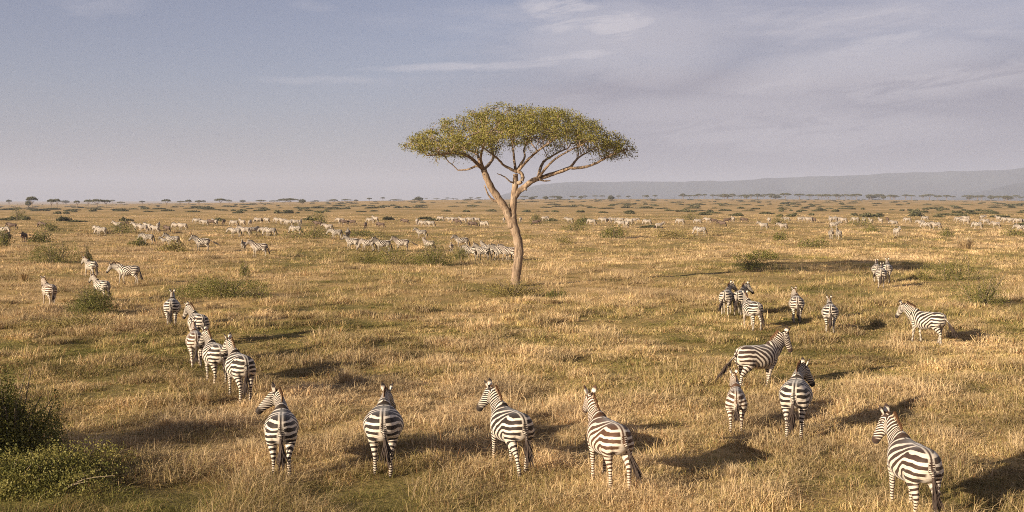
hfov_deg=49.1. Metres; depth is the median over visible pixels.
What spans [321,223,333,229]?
zebra
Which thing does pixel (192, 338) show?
zebra
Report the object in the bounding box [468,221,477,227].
zebra
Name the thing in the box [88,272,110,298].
zebra
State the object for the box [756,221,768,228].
zebra
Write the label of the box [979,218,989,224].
zebra
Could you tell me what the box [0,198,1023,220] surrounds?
scrub
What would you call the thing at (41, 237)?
bush
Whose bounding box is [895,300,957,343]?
zebra
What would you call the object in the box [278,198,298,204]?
skyline tree
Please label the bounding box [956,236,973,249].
grass tussock
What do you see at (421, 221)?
zebra
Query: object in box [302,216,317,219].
bush
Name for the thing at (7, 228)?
zebra
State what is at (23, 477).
bush
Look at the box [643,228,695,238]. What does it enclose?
bush
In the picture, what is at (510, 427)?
zebra
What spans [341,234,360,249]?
zebra
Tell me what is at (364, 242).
zebra
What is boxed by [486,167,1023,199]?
hills
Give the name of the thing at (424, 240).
zebra
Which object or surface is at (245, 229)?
zebra
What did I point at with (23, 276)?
grass tussock
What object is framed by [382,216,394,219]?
bush
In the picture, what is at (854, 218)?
zebra
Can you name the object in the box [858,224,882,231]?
bush
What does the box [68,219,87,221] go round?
bush
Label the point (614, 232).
bush
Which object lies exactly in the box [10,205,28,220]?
bush
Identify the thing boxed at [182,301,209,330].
zebra
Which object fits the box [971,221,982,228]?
zebra
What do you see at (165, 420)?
grass tussock
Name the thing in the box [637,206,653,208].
bush
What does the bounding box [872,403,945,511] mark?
zebra
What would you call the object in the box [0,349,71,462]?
bush
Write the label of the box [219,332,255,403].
zebra
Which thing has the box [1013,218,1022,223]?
zebra
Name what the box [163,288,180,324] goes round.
zebra
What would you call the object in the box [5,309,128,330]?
grass patch
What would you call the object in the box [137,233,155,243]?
zebra
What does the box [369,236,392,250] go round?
zebra
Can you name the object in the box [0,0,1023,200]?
sky
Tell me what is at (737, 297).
zebra
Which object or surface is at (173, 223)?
zebra
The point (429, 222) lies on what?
zebra
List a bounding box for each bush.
[0,226,14,245]
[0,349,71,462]
[0,413,23,465]
[0,435,147,504]
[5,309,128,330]
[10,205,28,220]
[19,231,90,263]
[26,229,55,242]
[35,221,63,230]
[56,215,71,220]
[61,280,122,315]
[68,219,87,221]
[84,246,92,260]
[106,221,139,233]
[127,236,147,245]
[153,236,191,251]
[162,274,277,299]
[239,260,250,277]
[281,223,331,238]
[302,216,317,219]
[308,208,327,222]
[346,250,385,263]
[350,229,386,236]
[357,242,434,265]
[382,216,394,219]
[409,236,456,265]
[425,218,444,220]
[449,244,472,260]
[473,275,547,298]
[529,211,540,223]
[543,218,557,220]
[545,288,566,298]
[552,235,576,243]
[560,219,589,230]
[575,215,588,224]
[599,219,629,237]
[636,225,663,227]
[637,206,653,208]
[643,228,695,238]
[682,209,696,211]
[682,210,701,219]
[686,206,700,208]
[730,249,782,259]
[731,212,743,215]
[733,255,777,271]
[768,212,789,223]
[773,231,787,239]
[796,237,828,246]
[844,217,871,225]
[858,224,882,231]
[859,212,882,216]
[908,212,924,216]
[911,253,1004,280]
[912,268,929,280]
[937,227,955,236]
[946,265,1009,305]
[953,213,966,215]
[989,215,1010,216]
[999,227,1023,236]
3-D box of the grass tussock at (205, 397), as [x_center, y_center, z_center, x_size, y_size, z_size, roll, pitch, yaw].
[-8.289,3.750,30.085,1.045,0.608,0.989,0,3,0]
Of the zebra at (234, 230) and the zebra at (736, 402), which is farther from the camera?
the zebra at (234, 230)
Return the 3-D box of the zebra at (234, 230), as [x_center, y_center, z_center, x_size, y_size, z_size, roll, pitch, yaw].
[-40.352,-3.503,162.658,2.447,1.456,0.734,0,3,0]
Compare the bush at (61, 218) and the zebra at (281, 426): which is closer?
the zebra at (281, 426)
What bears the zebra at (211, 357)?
on the ground at (434, 209)
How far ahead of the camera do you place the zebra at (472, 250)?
104.74 m
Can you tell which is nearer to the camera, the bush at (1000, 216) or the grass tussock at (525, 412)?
the grass tussock at (525, 412)
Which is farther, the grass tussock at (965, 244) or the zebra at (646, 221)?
the zebra at (646, 221)
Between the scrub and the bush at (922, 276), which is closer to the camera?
the bush at (922, 276)
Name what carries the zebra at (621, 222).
on the ground at (434, 209)
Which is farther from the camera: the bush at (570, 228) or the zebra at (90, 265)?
the bush at (570, 228)
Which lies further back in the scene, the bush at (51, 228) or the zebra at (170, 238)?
the bush at (51, 228)
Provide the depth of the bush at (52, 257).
95.15 m
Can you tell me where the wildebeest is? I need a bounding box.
[18,232,27,241]
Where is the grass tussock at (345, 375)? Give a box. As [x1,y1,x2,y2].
[329,364,358,382]
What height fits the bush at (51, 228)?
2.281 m
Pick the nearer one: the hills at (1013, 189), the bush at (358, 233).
the bush at (358, 233)
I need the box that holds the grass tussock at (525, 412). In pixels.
[510,406,535,416]
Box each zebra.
[0,226,9,232]
[5,222,17,229]
[40,275,56,303]
[81,256,97,276]
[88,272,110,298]
[94,226,108,235]
[106,262,142,284]
[135,224,148,231]
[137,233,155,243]
[149,225,159,232]
[161,225,170,231]
[161,232,181,244]
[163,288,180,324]
[171,222,179,229]
[175,222,187,229]
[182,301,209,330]
[185,318,204,366]
[188,235,219,250]
[198,325,227,384]
[199,219,208,225]
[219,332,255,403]
[226,227,241,236]
[229,220,238,224]
[236,225,251,235]
[241,239,245,250]
[245,238,269,256]
[247,226,260,234]
[253,217,262,221]
[255,382,298,476]
[262,227,277,235]
[284,219,293,225]
[288,225,301,233]
[312,221,322,226]
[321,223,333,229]
[326,228,342,238]
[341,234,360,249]
[345,227,350,235]
[357,238,376,250]
[363,382,403,477]
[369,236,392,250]
[376,222,385,227]
[389,236,417,250]
[413,227,427,237]
[418,220,427,226]
[422,237,436,248]
[424,220,435,226]
[450,234,470,246]
[460,244,478,259]
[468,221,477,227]
[471,242,491,259]
[476,378,535,476]
[479,221,488,226]
[480,240,496,258]
[486,243,512,260]
[497,243,513,260]
[582,385,643,488]
[586,219,596,223]
[614,220,624,226]
[642,219,651,224]
[654,222,664,228]
[675,218,685,224]
[692,226,706,235]
[716,280,737,315]
[716,327,792,386]
[725,368,747,434]
[732,281,753,315]
[742,289,764,330]
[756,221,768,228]
[775,222,788,229]
[779,357,814,439]
[789,286,804,322]
[821,294,838,333]
[828,221,841,228]
[828,228,833,238]
[836,228,841,238]
[837,217,847,222]
[850,217,859,222]
[871,259,879,282]
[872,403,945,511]
[875,262,886,287]
[883,257,892,282]
[893,226,900,235]
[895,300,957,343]
[920,222,931,227]
[928,221,941,229]
[959,218,969,223]
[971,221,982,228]
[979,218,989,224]
[989,221,1000,226]
[1012,224,1023,232]
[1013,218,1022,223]
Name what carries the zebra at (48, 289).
on the ground at (434, 209)
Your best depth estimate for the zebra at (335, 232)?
153.22 m
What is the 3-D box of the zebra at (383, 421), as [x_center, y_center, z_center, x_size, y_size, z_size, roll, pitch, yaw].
[-2.643,3.570,23.073,0.830,1.636,2.691,0,3,-5]
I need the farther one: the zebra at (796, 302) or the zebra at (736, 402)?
the zebra at (796, 302)
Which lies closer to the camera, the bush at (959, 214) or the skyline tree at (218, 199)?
the bush at (959, 214)
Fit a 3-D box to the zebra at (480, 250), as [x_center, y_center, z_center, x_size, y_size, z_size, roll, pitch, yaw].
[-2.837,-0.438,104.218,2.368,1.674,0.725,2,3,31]
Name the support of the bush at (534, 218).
on the ground at (434, 209)
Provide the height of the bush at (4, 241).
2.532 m
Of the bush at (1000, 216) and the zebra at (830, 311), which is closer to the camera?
the zebra at (830, 311)
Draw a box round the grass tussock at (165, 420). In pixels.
[150,409,176,427]
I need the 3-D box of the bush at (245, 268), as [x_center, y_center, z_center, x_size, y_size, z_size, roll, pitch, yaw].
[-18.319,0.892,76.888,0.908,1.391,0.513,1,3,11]
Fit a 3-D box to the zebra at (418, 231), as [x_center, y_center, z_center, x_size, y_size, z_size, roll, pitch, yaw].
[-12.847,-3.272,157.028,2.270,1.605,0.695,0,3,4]
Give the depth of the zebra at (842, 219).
257.03 m
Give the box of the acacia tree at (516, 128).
[398,100,637,285]
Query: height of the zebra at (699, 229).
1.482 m
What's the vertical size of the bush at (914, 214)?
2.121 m
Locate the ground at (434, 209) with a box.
[0,199,1023,511]
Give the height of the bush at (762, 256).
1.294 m
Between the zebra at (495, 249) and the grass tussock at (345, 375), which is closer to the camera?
the grass tussock at (345, 375)
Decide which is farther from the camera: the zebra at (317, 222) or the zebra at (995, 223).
the zebra at (317, 222)
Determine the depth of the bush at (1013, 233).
162.37 m
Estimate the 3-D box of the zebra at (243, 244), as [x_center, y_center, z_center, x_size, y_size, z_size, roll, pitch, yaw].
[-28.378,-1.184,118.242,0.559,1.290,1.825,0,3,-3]
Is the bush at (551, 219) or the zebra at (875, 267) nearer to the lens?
the zebra at (875, 267)
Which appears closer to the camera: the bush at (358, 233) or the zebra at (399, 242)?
the zebra at (399, 242)
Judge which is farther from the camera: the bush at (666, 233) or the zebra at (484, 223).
the zebra at (484, 223)
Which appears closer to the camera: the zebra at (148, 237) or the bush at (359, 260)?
the bush at (359, 260)
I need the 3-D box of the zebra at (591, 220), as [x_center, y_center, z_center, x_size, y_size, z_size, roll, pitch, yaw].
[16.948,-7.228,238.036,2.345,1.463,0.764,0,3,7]
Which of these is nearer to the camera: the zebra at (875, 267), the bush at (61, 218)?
the zebra at (875, 267)
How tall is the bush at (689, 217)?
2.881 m
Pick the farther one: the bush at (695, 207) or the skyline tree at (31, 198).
the skyline tree at (31, 198)
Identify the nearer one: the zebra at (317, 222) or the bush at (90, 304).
the bush at (90, 304)
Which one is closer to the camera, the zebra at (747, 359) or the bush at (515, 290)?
the zebra at (747, 359)
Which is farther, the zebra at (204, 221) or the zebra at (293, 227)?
the zebra at (204, 221)
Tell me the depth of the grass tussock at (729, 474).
21.78 m
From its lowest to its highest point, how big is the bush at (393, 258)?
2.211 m
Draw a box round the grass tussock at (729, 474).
[719,459,749,480]
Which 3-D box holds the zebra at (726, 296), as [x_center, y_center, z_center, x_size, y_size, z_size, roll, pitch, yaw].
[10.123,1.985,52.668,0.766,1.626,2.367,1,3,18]
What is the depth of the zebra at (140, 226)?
184.80 m
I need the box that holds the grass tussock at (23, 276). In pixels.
[12,270,34,280]
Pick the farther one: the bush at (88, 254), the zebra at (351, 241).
the zebra at (351, 241)
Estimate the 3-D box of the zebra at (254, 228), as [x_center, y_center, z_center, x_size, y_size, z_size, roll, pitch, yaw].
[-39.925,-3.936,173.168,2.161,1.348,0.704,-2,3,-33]
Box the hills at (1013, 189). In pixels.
[948,182,1023,200]
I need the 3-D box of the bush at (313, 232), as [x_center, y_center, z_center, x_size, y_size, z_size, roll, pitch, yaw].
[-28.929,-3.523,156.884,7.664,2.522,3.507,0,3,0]
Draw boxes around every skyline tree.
[26,196,37,208]
[91,199,104,207]
[214,198,225,206]
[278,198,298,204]
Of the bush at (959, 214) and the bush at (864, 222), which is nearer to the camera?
the bush at (864, 222)
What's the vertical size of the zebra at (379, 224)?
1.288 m
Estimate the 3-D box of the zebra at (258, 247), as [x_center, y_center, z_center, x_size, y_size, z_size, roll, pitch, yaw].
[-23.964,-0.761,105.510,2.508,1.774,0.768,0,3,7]
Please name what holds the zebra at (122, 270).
on the ground at (434, 209)
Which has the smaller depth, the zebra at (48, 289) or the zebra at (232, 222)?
the zebra at (48, 289)
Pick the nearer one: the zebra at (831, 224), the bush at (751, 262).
the bush at (751, 262)
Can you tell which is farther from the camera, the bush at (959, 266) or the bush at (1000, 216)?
the bush at (1000, 216)
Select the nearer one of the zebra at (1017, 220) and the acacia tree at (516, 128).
the acacia tree at (516, 128)
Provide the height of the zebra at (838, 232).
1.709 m
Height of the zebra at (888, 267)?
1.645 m
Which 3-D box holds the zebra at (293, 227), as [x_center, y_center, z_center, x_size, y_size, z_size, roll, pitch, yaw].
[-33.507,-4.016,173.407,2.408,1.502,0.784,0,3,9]
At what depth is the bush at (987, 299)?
57.32 m
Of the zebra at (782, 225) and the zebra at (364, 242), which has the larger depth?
the zebra at (782, 225)
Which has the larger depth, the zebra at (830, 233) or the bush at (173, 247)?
the zebra at (830, 233)
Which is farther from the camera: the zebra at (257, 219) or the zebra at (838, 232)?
the zebra at (257, 219)
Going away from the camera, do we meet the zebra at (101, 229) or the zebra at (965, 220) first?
the zebra at (101, 229)
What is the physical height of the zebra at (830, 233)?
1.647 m
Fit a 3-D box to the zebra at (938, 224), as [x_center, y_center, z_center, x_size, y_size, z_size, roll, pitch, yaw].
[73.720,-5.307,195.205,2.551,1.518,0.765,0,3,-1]
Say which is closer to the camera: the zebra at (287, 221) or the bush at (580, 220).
the zebra at (287, 221)
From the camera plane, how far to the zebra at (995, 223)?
212.95 m
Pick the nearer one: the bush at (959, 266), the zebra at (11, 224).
the bush at (959, 266)
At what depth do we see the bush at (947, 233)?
161.68 m
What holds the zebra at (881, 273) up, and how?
on the ground at (434, 209)
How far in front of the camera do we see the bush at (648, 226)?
219.25 m
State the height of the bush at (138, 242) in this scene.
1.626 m
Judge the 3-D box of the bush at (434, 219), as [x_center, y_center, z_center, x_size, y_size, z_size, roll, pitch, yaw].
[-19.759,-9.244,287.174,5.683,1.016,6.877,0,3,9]
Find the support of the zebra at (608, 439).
on the ground at (434, 209)
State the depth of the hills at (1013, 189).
6139.78 m
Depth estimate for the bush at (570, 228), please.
196.73 m
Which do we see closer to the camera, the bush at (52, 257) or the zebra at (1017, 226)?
the bush at (52, 257)
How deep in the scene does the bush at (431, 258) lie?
93.32 m
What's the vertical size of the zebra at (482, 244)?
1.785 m
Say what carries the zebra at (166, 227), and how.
on the ground at (434, 209)
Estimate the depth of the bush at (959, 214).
366.56 m
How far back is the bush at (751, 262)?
85.90 m
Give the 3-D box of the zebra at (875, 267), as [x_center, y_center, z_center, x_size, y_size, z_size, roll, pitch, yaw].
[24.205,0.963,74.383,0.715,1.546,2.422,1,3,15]
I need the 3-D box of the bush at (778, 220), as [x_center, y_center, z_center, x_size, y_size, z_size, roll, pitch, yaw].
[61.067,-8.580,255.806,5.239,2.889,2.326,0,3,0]
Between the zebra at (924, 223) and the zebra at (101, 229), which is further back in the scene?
the zebra at (924, 223)
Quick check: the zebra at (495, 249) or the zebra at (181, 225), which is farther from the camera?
the zebra at (181, 225)
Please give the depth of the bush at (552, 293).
61.84 m
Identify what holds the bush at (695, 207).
on the ground at (434, 209)
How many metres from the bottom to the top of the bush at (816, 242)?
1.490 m
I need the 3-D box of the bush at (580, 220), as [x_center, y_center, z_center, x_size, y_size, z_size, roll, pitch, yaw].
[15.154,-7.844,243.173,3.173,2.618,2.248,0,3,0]
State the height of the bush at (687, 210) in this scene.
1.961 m
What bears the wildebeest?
on the ground at (434, 209)
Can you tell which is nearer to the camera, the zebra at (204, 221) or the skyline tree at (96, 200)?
the zebra at (204, 221)
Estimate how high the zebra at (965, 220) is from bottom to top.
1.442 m
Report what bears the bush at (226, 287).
on the ground at (434, 209)
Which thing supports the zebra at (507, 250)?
on the ground at (434, 209)
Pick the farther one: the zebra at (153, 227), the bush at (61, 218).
the bush at (61, 218)
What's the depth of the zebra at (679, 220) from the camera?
247.01 m
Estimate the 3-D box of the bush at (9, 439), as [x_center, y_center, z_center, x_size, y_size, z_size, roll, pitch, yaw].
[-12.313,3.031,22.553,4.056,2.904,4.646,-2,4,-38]
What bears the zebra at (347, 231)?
on the ground at (434, 209)
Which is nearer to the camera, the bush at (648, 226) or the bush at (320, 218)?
the bush at (648, 226)
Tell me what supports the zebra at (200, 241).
on the ground at (434, 209)
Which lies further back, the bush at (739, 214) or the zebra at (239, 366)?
the bush at (739, 214)
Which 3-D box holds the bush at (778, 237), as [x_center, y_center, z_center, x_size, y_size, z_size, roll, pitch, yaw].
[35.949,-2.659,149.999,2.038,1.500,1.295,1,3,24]
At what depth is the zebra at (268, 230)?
162.21 m
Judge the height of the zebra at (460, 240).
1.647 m
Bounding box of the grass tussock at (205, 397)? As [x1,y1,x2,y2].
[189,388,213,406]
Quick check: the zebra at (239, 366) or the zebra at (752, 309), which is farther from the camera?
the zebra at (752, 309)
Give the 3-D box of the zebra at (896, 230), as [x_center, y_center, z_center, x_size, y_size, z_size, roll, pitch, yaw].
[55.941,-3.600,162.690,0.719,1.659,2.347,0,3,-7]
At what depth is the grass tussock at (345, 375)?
33.02 m
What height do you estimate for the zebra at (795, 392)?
1.686 m
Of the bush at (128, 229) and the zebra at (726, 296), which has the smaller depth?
the zebra at (726, 296)
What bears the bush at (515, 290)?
on the ground at (434, 209)
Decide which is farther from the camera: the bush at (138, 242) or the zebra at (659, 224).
the zebra at (659, 224)
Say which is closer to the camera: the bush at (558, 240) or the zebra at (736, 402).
the zebra at (736, 402)
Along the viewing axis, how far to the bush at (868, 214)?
342.78 m
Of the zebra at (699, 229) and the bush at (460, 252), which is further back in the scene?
the zebra at (699, 229)
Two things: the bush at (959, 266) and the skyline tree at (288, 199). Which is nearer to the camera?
the bush at (959, 266)

